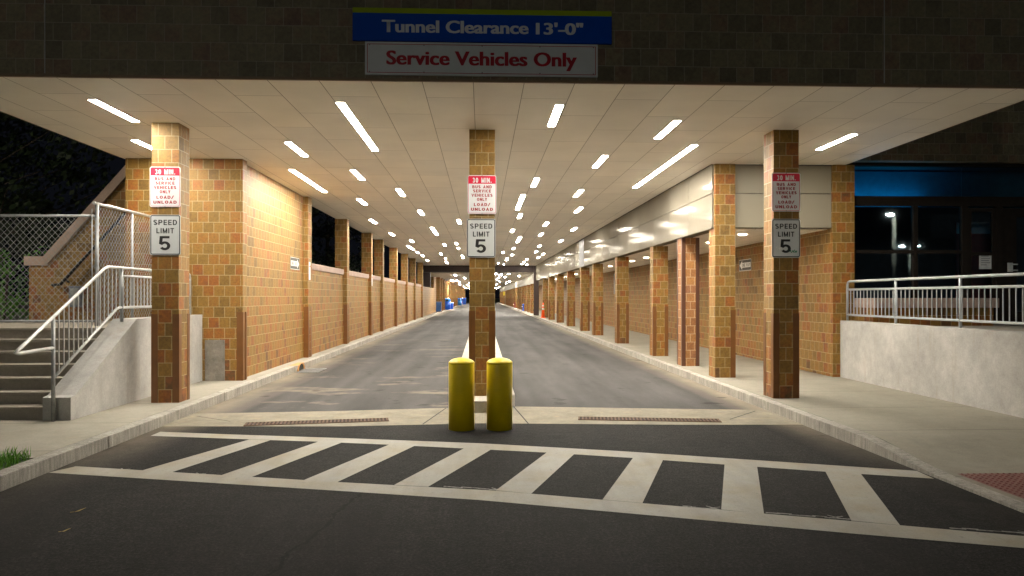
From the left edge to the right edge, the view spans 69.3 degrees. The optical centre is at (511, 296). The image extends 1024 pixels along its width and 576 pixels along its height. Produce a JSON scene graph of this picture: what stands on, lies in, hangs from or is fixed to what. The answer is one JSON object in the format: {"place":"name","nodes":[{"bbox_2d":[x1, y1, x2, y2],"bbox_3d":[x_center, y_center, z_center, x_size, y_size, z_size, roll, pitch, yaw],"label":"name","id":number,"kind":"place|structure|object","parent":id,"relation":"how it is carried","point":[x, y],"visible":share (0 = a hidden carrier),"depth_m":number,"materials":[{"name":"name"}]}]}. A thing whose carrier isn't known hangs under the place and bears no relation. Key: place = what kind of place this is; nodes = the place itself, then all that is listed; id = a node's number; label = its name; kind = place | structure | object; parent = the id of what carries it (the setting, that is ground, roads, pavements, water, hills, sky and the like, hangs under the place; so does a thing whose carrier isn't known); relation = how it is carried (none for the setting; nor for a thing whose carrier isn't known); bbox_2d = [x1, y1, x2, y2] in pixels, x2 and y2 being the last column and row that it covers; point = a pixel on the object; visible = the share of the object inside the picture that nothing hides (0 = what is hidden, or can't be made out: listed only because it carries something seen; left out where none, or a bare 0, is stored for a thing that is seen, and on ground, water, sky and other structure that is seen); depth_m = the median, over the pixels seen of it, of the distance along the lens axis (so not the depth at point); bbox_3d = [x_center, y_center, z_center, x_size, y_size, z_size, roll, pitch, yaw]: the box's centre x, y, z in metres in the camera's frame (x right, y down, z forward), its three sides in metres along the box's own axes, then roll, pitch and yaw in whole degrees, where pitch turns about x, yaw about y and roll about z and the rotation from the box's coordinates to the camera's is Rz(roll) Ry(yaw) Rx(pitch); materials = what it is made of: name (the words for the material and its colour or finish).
{"place":"outdoors","nodes":[
{"label":"outdoors","id":0,"kind":"place"},
{"bbox_2d":[0,302,28,319],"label":"lawn","id":1,"kind":"structure","parent":0,"point":[26,307],"depth_m":32.77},
{"bbox_2d":[0,246,46,319],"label":"hedge","id":2,"kind":"object","parent":1,"relation":"on","point":[8,275],"visible":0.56,"depth_m":18.34,"materials":[{"name":"green plant"}]},
{"bbox_2d":[0,112,109,278],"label":"tree","id":3,"kind":"object","parent":1,"relation":"on","point":[16,132],"visible":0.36,"depth_m":30.39,"materials":[{"name":"green plant"}]},
{"bbox_2d":[0,114,115,268],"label":"tree","id":4,"kind":"object","parent":1,"relation":"on","point":[30,201],"visible":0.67,"depth_m":23.97,"materials":[{"name":"green plant"}]},
{"bbox_2d":[24,166,124,320],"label":"stair wall","id":5,"kind":"structure","parent":1,"relation":"on","point":[112,192],"depth_m":17.59,"materials":[{"name":"beige brick"}]},
{"bbox_2d":[69,286,82,306],"bbox_3d":[-10.319,0.000,17.534,0.270,0.500,0.126,0,0,-2],"label":"utility box","id":6,"kind":"object","parent":5,"relation":"attached to","point":[75,289],"visible":0.41,"depth_m":17.48,"materials":[{"name":"metal"}]},
{"bbox_2d":[312,206,322,263],"bbox_3d":[-11.270,-3.194,32.613,5.731,7.927,5.770,0,0,-29],"label":"tree","id":7,"kind":"object","parent":1,"relation":"on","point":[315,212],"depth_m":32.78,"materials":[{"name":"green plant"}]},
{"bbox_2d":[312,208,384,272],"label":"tree","id":8,"kind":"object","parent":1,"relation":"on","point":[328,257],"visible":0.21,"depth_m":45.12,"materials":[{"name":"green plant"}]},
{"bbox_2d":[0,446,30,469],"bbox_3d":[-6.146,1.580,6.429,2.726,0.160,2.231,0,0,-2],"label":"grass","id":9,"kind":"structure","parent":0,"point":[10,458],"depth_m":7.37,"materials":[{"name":"plant"}]},
{"bbox_2d":[0,303,462,459],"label":"pavement","id":10,"kind":"structure","parent":0,"point":[39,437],"depth_m":9.52,"materials":[{"name":"concrete"}]},
{"bbox_2d":[43,315,201,420],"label":"stair wall","id":11,"kind":"structure","parent":10,"relation":"on","point":[110,367],"depth_m":11.01,"materials":[{"name":"concrete"}]},
{"bbox_2d":[13,265,190,421],"bbox_3d":[-6.070,0.582,11.560,0.048,2.097,5.373,0,0,-2],"label":"stair railing","id":12,"kind":"object","parent":11,"relation":"on","point":[51,319],"visible":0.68,"depth_m":10.51,"materials":[{"name":"metal"}]},
{"bbox_2d":[151,122,189,402],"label":"brick column","id":13,"kind":"structure","parent":10,"relation":"on","point":[170,348],"depth_m":11.38,"materials":[{"name":"brick"}]},
{"bbox_2d":[150,215,180,254],"bbox_3d":[-5.317,-0.945,11.368,0.462,0.618,0.007,0,0,-2],"label":"speed sign","id":14,"kind":"object","parent":13,"relation":"attached to","point":[165,234],"visible":1,"depth_m":11.37,"materials":[{"name":"metal"}]},
{"bbox_2d":[150,167,180,206],"bbox_3d":[-5.319,-1.682,11.367,0.462,0.618,0.008,0,0,-2],"label":"loading sign","id":15,"kind":"object","parent":13,"relation":"attached to","point":[165,186],"visible":1,"depth_m":11.37,"materials":[{"name":"metal"}]},
{"bbox_2d":[125,158,302,380],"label":"brick wall","id":16,"kind":"structure","parent":10,"relation":"on","point":[245,232],"depth_m":14.38,"materials":[{"name":"brick"}]},
{"bbox_2d":[290,257,299,269],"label":"one way sign","id":17,"kind":"object","parent":16,"relation":"attached to","point":[294,263],"visible":1,"depth_m":18.84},
{"bbox_2d":[303,197,311,357],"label":"brick pier","id":18,"kind":"structure","parent":10,"relation":"on","point":[307,282],"depth_m":19.79,"materials":[{"name":"brick"}]},
{"bbox_2d":[335,219,348,343],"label":"brick pier","id":19,"kind":"structure","parent":10,"relation":"on","point":[341,243],"depth_m":25.48,"materials":[{"name":"brick"}]},
{"bbox_2d":[362,233,372,334],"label":"brick pier","id":20,"kind":"structure","parent":10,"relation":"on","point":[367,253],"depth_m":31.08,"materials":[{"name":"brick"}]},
{"bbox_2d":[373,275,380,333],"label":"wall","id":21,"kind":"structure","parent":10,"relation":"on","point":[376,304],"depth_m":33.50,"materials":[{"name":"beige brick"}]},
{"bbox_2d":[374,239,383,330],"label":"brick pier","id":22,"kind":"structure","parent":10,"relation":"on","point":[378,257],"depth_m":34.67,"materials":[{"name":"brick"}]},
{"bbox_2d":[389,247,397,325],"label":"brick pier","id":23,"kind":"structure","parent":10,"relation":"on","point":[393,263],"depth_m":40.37,"materials":[{"name":"brick"}]},
{"bbox_2d":[401,254,407,322],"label":"brick pier","id":24,"kind":"structure","parent":10,"relation":"on","point":[404,267],"depth_m":46.16,"materials":[{"name":"brick"}]},
{"bbox_2d":[410,258,415,319],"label":"brick pier","id":25,"kind":"structure","parent":10,"relation":"on","point":[412,270],"depth_m":51.66,"materials":[{"name":"brick"}]},
{"bbox_2d":[417,262,422,316],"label":"brick pier","id":26,"kind":"structure","parent":10,"relation":"on","point":[419,272],"depth_m":57.95,"materials":[{"name":"brick"}]},
{"bbox_2d":[423,286,435,315],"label":"end wall","id":27,"kind":"structure","parent":10,"relation":"on","point":[429,300],"depth_m":68.09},
{"bbox_2d":[436,277,439,311],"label":"column","id":28,"kind":"structure","parent":10,"relation":"on","point":[437,289],"depth_m":79.55,"materials":[{"name":"brick"}]},
{"bbox_2d":[436,302,441,311],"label":"recycling bin","id":29,"kind":"object","parent":10,"relation":"on","point":[438,306],"visible":0.89,"depth_m":78.33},
{"bbox_2d":[440,278,442,310],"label":"column","id":30,"kind":"structure","parent":10,"relation":"on","point":[441,289],"depth_m":84.84,"materials":[{"name":"brick"}]},
{"bbox_2d":[443,279,444,309],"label":"column","id":31,"kind":"structure","parent":10,"relation":"on","point":[443,294],"depth_m":90.14,"materials":[{"name":"brick"}]},
{"bbox_2d":[445,298,450,309],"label":"domed bin","id":32,"kind":"object","parent":10,"relation":"on","point":[447,303],"visible":0.84,"depth_m":92.38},
{"bbox_2d":[312,263,343,353],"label":"wall","id":33,"kind":"structure","parent":0,"point":[327,307],"depth_m":22.74,"materials":[{"name":"beige brick"}]},
{"bbox_2d":[349,271,368,341],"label":"wall","id":34,"kind":"structure","parent":0,"point":[358,305],"depth_m":28.62,"materials":[{"name":"beige brick"}]},
{"bbox_2d":[0,116,756,297],"label":"sky","id":35,"kind":"structure","parent":0,"point":[118,163],"materials":[{"name":"black"}]},
{"bbox_2d":[384,277,394,329],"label":"wall","id":36,"kind":"structure","parent":0,"point":[388,303],"depth_m":37.80,"materials":[{"name":"beige brick"}]},
{"bbox_2d":[398,280,405,324],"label":"wall","id":37,"kind":"structure","parent":0,"point":[401,302],"depth_m":43.89,"materials":[{"name":"beige brick"}]},
{"bbox_2d":[408,282,413,321],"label":"wall","id":38,"kind":"structure","parent":0,"point":[410,301],"depth_m":49.41,"materials":[{"name":"beige brick"}]},
{"bbox_2d":[416,284,420,318],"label":"wall","id":39,"kind":"structure","parent":0,"point":[418,300],"depth_m":55.62,"materials":[{"name":"beige brick"}]},
{"bbox_2d":[7,298,919,459],"bbox_3d":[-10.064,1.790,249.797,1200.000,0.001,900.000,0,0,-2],"label":"ground","id":40,"kind":"structure","parent":0,"point":[497,300],"depth_m":267.21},
{"bbox_2d":[0,321,110,419],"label":"stairs","id":41,"kind":"structure","parent":40,"relation":"on","point":[25,384],"depth_m":10.77,"materials":[{"name":"concrete"}]},
{"bbox_2d":[0,214,94,323],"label":"chain fence","id":42,"kind":"object","parent":41,"relation":"on","point":[43,216],"visible":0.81,"depth_m":12.10,"materials":[{"name":"metal"}]},
{"bbox_2d":[91,201,151,325],"bbox_3d":[-6.857,-0.532,13.170,0.099,2.025,2.270,0,0,-2],"label":"tall fence","id":43,"kind":"object","parent":41,"relation":"on","point":[97,230],"visible":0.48,"depth_m":12.82,"materials":[{"name":"metal"}]},
{"bbox_2d":[0,305,459,491],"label":"kerb","id":44,"kind":"structure","parent":40,"relation":"on","point":[18,474],"depth_m":9.47,"materials":[{"name":"concrete"}]},
{"bbox_2d":[947,324,1023,330],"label":"raised landing","id":45,"kind":"object","parent":40,"relation":"on","point":[1009,327],"depth_m":13.65,"materials":[{"name":"concrete"}]},
{"bbox_2d":[431,272,533,291],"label":"ceiling","id":46,"kind":"structure","parent":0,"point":[517,279],"depth_m":81.01,"materials":[{"name":"paint"}]},
{"bbox_2d":[0,303,1023,575],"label":"road","id":47,"kind":"structure","parent":0,"point":[132,527],"depth_m":6.43,"materials":[{"name":"asphalt"}]},
{"bbox_2d":[289,362,326,372],"bbox_3d":[-4.876,1.681,17.693,0.720,0.172,1.050,0,0,-2],"label":"storm drain","id":48,"kind":"object","parent":47,"relation":"on","point":[301,365],"visible":1,"depth_m":17.65,"materials":[{"name":"concrete"}]},
{"bbox_2d":[449,358,474,430],"bbox_3d":[-0.673,1.294,9.911,0.348,0.952,0.348,0,0,-2],"label":"bollard","id":49,"kind":"object","parent":47,"relation":"on","point":[461,394],"visible":1,"depth_m":9.76,"materials":[{"name":"metal"}]},
{"bbox_2d":[164,406,802,425],"bbox_3d":[-0.412,1.766,10.967,8.780,0.001,1.850,0,0,-2],"label":"gutter apron","id":50,"kind":"object","parent":47,"relation":"on","point":[550,415],"visible":0.92,"depth_m":10.91,"materials":[{"name":"concrete"}]},
{"bbox_2d":[243,418,388,425],"bbox_3d":[-2.727,1.762,10.419,1.956,0.011,0.250,0,0,-12],"label":"trench grate","id":51,"kind":"object","parent":50,"relation":"on","point":[315,421],"visible":1,"depth_m":10.42,"materials":[{"name":"metal"}]},
{"bbox_2d":[198,406,754,423],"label":"gutter joints","id":52,"kind":"object","parent":50,"relation":"on","point":[445,408],"visible":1,"depth_m":10.89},
{"bbox_2d":[578,416,721,421],"bbox_3d":[1.959,1.762,10.627,2.010,0.011,0.250,0,0,6],"label":"trench grate","id":53,"kind":"object","parent":50,"relation":"on","point":[651,419],"visible":1,"depth_m":10.60,"materials":[{"name":"metal"}]},
{"bbox_2d":[462,337,514,412],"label":"traffic island","id":54,"kind":"structure","parent":47,"relation":"on","point":[480,404],"depth_m":11.90,"materials":[{"name":"concrete"}]},
{"bbox_2d":[469,129,494,395],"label":"brick column","id":55,"kind":"structure","parent":54,"relation":"on","point":[481,280],"depth_m":11.86,"materials":[{"name":"brick"}]},
{"bbox_2d":[467,219,495,257],"bbox_3d":[-0.492,-0.933,11.840,0.462,0.618,0.007,0,0,-2],"label":"speed sign","id":56,"kind":"object","parent":55,"relation":"attached to","point":[481,237],"visible":1,"depth_m":11.84,"materials":[{"name":"metal"}]},
{"bbox_2d":[468,175,495,213],"bbox_3d":[-0.479,-1.628,11.841,0.462,0.618,0.008,0,0,-2],"label":"loading sign","id":57,"kind":"object","parent":55,"relation":"attached to","point":[481,194],"visible":1,"depth_m":11.84,"materials":[{"name":"metal"}]},
{"bbox_2d":[486,358,511,430],"bbox_3d":[-0.168,1.294,9.931,0.348,0.952,0.348,0,0,-2],"label":"bollard","id":58,"kind":"object","parent":47,"relation":"on","point":[499,394],"visible":1,"depth_m":9.78,"materials":[{"name":"metal"}]},
{"bbox_2d":[48,432,1023,547],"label":"crosswalk marking","id":59,"kind":"object","parent":47,"relation":"on","point":[862,502],"visible":1,"depth_m":7.08,"materials":[{"name":"paint"}]},
{"bbox_2d":[74,466,1023,533],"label":"worn layout marks","id":60,"kind":"object","parent":47,"relation":"on","point":[837,517],"visible":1,"depth_m":5.98,"materials":[{"name":"paint"}]},
{"bbox_2d":[498,302,1023,512],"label":"kerb","id":61,"kind":"structure","parent":47,"relation":"on","point":[868,442],"depth_m":9.58,"materials":[{"name":"concrete"}]},
{"bbox_2d":[499,302,1023,501],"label":"pavement","id":62,"kind":"structure","parent":0,"point":[954,439],"depth_m":10.07,"materials":[{"name":"concrete"}]},
{"bbox_2d":[423,263,539,314],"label":"portal frame","id":63,"kind":"object","parent":62,"relation":"on","point":[428,270],"visible":0.5,"depth_m":63.98,"materials":[{"name":"metal"}]},
{"bbox_2d":[517,287,518,308],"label":"column","id":64,"kind":"structure","parent":62,"relation":"on","point":[517,297],"depth_m":99.61,"materials":[{"name":"brick"}]},
{"bbox_2d":[519,287,520,308],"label":"column","id":65,"kind":"structure","parent":62,"relation":"on","point":[519,297],"depth_m":94.17,"materials":[{"name":"brick"}]},
{"bbox_2d":[521,286,523,309],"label":"column","id":66,"kind":"structure","parent":62,"relation":"on","point":[522,294],"depth_m":88.73,"materials":[{"name":"brick"}]},
{"bbox_2d":[524,285,526,310],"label":"column","id":67,"kind":"structure","parent":62,"relation":"on","point":[525,298],"depth_m":83.28,"materials":[{"name":"brick"}]},
{"bbox_2d":[527,285,529,311],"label":"column","id":68,"kind":"structure","parent":62,"relation":"on","point":[528,298],"depth_m":77.83,"materials":[{"name":"brick"}]},
{"bbox_2d":[530,284,533,312],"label":"column","id":69,"kind":"structure","parent":62,"relation":"on","point":[531,298],"depth_m":72.39,"materials":[{"name":"brick"}]},
{"bbox_2d":[542,279,547,317],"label":"brick column","id":70,"kind":"structure","parent":62,"relation":"on","point":[545,291],"depth_m":57.15,"materials":[{"name":"brick"}]},
{"bbox_2d":[548,277,554,319],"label":"brick column","id":71,"kind":"structure","parent":62,"relation":"on","point":[551,298],"depth_m":52.05,"materials":[{"name":"brick"}]},
{"bbox_2d":[556,274,563,322],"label":"brick column","id":72,"kind":"structure","parent":62,"relation":"on","point":[560,302],"depth_m":46.25,"materials":[{"name":"brick"}]},
{"bbox_2d":[567,271,574,325],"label":"brick column","id":73,"kind":"structure","parent":62,"relation":"on","point":[570,298],"depth_m":40.66,"materials":[{"name":"brick"}]},
{"bbox_2d":[580,267,589,330],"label":"brick column","id":74,"kind":"structure","parent":62,"relation":"on","point":[584,299],"depth_m":35.12,"materials":[{"name":"brick"}]},
{"bbox_2d":[592,264,602,334],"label":"brick column","id":75,"kind":"structure","parent":62,"relation":"on","point":[597,299],"depth_m":31.21,"materials":[{"name":"brick"}]},
{"bbox_2d":[615,257,628,342],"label":"brick column","id":76,"kind":"structure","parent":62,"relation":"on","point":[621,299],"depth_m":25.75,"materials":[{"name":"brick"}]},
{"bbox_2d":[650,246,667,355],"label":"brick column","id":77,"kind":"structure","parent":62,"relation":"on","point":[658,300],"depth_m":20.31,"materials":[{"name":"brick"}]},
{"bbox_2d":[677,238,698,365],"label":"brick column","id":78,"kind":"structure","parent":62,"relation":"on","point":[687,301],"depth_m":17.36,"materials":[{"name":"brown brick"}]},
{"bbox_2d":[709,164,735,377],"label":"brick column","id":79,"kind":"structure","parent":62,"relation":"on","point":[722,337],"depth_m":14.91,"materials":[{"name":"brick"}]},
{"bbox_2d":[536,101,1023,376],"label":"building","id":80,"kind":"structure","parent":62,"relation":"on","point":[900,211],"depth_m":15.99,"materials":[{"name":"brick"}]},
{"bbox_2d":[0,0,1023,265],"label":"canopy","id":81,"kind":"object","parent":80,"relation":"attached to","point":[254,84],"visible":0.88,"depth_m":9.85,"materials":[{"name":"brick"}]},
{"bbox_2d":[86,99,139,121],"bbox_3d":[-5.715,-2.671,10.684,0.140,0.017,1.302,0,0,-2],"label":"ceiling light","id":82,"kind":"object","parent":81,"relation":"attached to","point":[113,110],"visible":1,"depth_m":10.61,"materials":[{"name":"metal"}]},
{"bbox_2d":[131,140,151,149],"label":"ceiling light","id":83,"kind":"object","parent":81,"relation":"attached to","point":[143,144],"visible":0.49,"depth_m":12.91,"materials":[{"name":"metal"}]},
{"bbox_2d":[284,142,308,156],"bbox_3d":[-3.905,-2.671,13.459,0.140,0.017,1.302,0,0,-2],"label":"ceiling light","id":84,"kind":"object","parent":81,"relation":"attached to","point":[295,148],"visible":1,"depth_m":13.43,"materials":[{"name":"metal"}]},
{"bbox_2d":[288,169,326,191],"bbox_3d":[-4.709,-2.671,17.269,0.140,0.017,3.382,0,0,-2],"label":"ceiling light","id":85,"kind":"object","parent":81,"relation":"attached to","point":[301,176],"visible":1,"depth_m":17.01,"materials":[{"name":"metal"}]},
{"bbox_2d":[335,102,378,150],"bbox_3d":[-2.430,-2.671,11.867,0.140,0.017,3.382,0,0,-2],"label":"ceiling light","id":86,"kind":"object","parent":81,"relation":"attached to","point":[344,108],"visible":1,"depth_m":11.48,"materials":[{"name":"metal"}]},
{"bbox_2d":[350,170,364,179],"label":"ceiling light","id":87,"kind":"object","parent":81,"relation":"attached to","point":[357,174],"visible":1,"depth_m":16.25,"materials":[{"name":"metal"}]},
{"bbox_2d":[365,41,597,77],"bbox_3d":[-0.372,-2.946,9.225,2.890,0.408,0.031,0,0,-2],"label":"service sign","id":88,"kind":"object","parent":81,"relation":"attached to","point":[479,59],"visible":1,"depth_m":9.21,"materials":[{"name":"metal"}]},
{"bbox_2d":[353,7,611,44],"bbox_3d":[-0.361,-3.365,9.226,3.216,0.405,0.031,0,0,-2],"label":"clearance sign","id":89,"kind":"object","parent":81,"relation":"attached to","point":[476,26],"visible":1,"depth_m":9.21,"materials":[{"name":"blue metal"}]},
{"bbox_2d":[515,195,525,209],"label":"ceiling light","id":90,"kind":"object","parent":81,"relation":"attached to","point":[520,202],"visible":1,"depth_m":20.99,"materials":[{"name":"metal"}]},
{"bbox_2d":[530,178,539,186],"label":"ceiling light","id":91,"kind":"object","parent":81,"relation":"attached to","point":[535,182],"visible":1,"depth_m":17.31,"materials":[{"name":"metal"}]},
{"bbox_2d":[547,105,564,126],"bbox_3d":[0.639,-2.671,10.970,0.140,0.017,1.302,0,0,-2],"label":"ceiling light","id":92,"kind":"object","parent":81,"relation":"attached to","point":[555,115],"visible":1,"depth_m":10.90,"materials":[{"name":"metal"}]},
{"bbox_2d":[592,155,608,167],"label":"ceiling light","id":93,"kind":"object","parent":81,"relation":"attached to","point":[600,160],"visible":1,"depth_m":14.62,"materials":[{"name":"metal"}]},
{"bbox_2d":[632,145,697,187],"bbox_3d":[3.114,-2.671,15.618,0.140,0.017,5.132,0,0,-2],"label":"ceiling light","id":94,"kind":"object","parent":81,"relation":"attached to","point":[671,161],"visible":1,"depth_m":14.96,"materials":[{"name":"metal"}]},
{"bbox_2d":[653,120,681,138],"bbox_3d":[2.484,-2.671,11.885,0.140,0.017,1.302,0,0,-2],"label":"ceiling light","id":95,"kind":"object","parent":81,"relation":"attached to","point":[667,129],"visible":1,"depth_m":11.82,"materials":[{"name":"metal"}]},
{"bbox_2d":[815,134,857,149],"bbox_3d":[5.598,-2.671,12.831,0.140,0.017,1.302,0,0,-2],"label":"ceiling light","id":96,"kind":"object","parent":81,"relation":"attached to","point":[837,141],"visible":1,"depth_m":12.74,"materials":[{"name":"plastic"}]},
{"bbox_2d":[739,259,750,270],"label":"one way sign","id":97,"kind":"object","parent":80,"relation":"attached to","point":[744,264],"visible":1,"depth_m":19.98,"materials":[{"name":"metal"}]},
{"bbox_2d":[847,162,1023,320],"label":"window frame","id":98,"kind":"structure","parent":80,"relation":"in","point":[963,203],"depth_m":15.34,"materials":[{"name":"brown metal"}]},
{"bbox_2d":[955,222,989,297],"bbox_3d":[10.480,-0.580,16.853,0.800,2.200,0.065,0,0,-2],"label":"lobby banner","id":99,"kind":"object","parent":80,"relation":"in","point":[980,237],"visible":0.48,"depth_m":16.84,"materials":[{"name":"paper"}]},
{"bbox_2d":[979,256,990,268],"bbox_3d":[9.828,-0.740,15.396,0.260,0.340,0.009,0,0,-2],"label":"paper notice","id":100,"kind":"object","parent":80,"relation":"attached to","point":[984,262],"visible":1,"depth_m":15.39,"materials":[{"name":"paper"}]},
{"bbox_2d":[1003,208,1023,321],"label":"door","id":101,"kind":"structure","parent":80,"relation":"in","point":[1010,215],"depth_m":15.40,"materials":[{"name":"brown metal"}]},
{"bbox_2d":[763,130,798,397],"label":"brick column","id":102,"kind":"structure","parent":62,"relation":"on","point":[781,326],"depth_m":11.87,"materials":[{"name":"brick"}]},
{"bbox_2d":[772,219,799,257],"bbox_3d":[4.384,-0.933,11.859,0.462,0.618,0.007,0,0,-2],"label":"speed sign","id":103,"kind":"object","parent":102,"relation":"attached to","point":[785,238],"visible":1,"depth_m":11.86,"materials":[{"name":"metal"}]},
{"bbox_2d":[772,173,799,211],"bbox_3d":[4.386,-1.670,11.858,0.462,0.618,0.008,0,0,-2],"label":"loading sign","id":104,"kind":"object","parent":102,"relation":"attached to","point":[785,191],"visible":1,"depth_m":11.86,"materials":[{"name":"metal"}]},
{"bbox_2d":[840,320,1023,417],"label":"ramp wall","id":105,"kind":"structure","parent":62,"relation":"on","point":[979,368],"depth_m":11.71,"materials":[{"name":"concrete"}]},
{"bbox_2d":[846,272,1023,327],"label":"guard rail","id":106,"kind":"object","parent":105,"relation":"on","point":[895,316],"visible":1,"depth_m":11.89,"materials":[{"name":"metal"}]},
{"bbox_2d":[959,473,1023,498],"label":"tactile pad","id":107,"kind":"object","parent":62,"relation":"on","point":[1012,483],"visible":1,"depth_m":7.02,"materials":[{"name":"concrete"}]},
{"bbox_2d":[855,298,998,325],"bbox_3d":[8.201,0.300,14.797,2.460,0.540,0.950,0,0,-2],"label":"planter","id":108,"kind":"object","parent":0,"point":[926,322],"visible":0.54,"depth_m":14.37,"materials":[{"name":"beige brick"}]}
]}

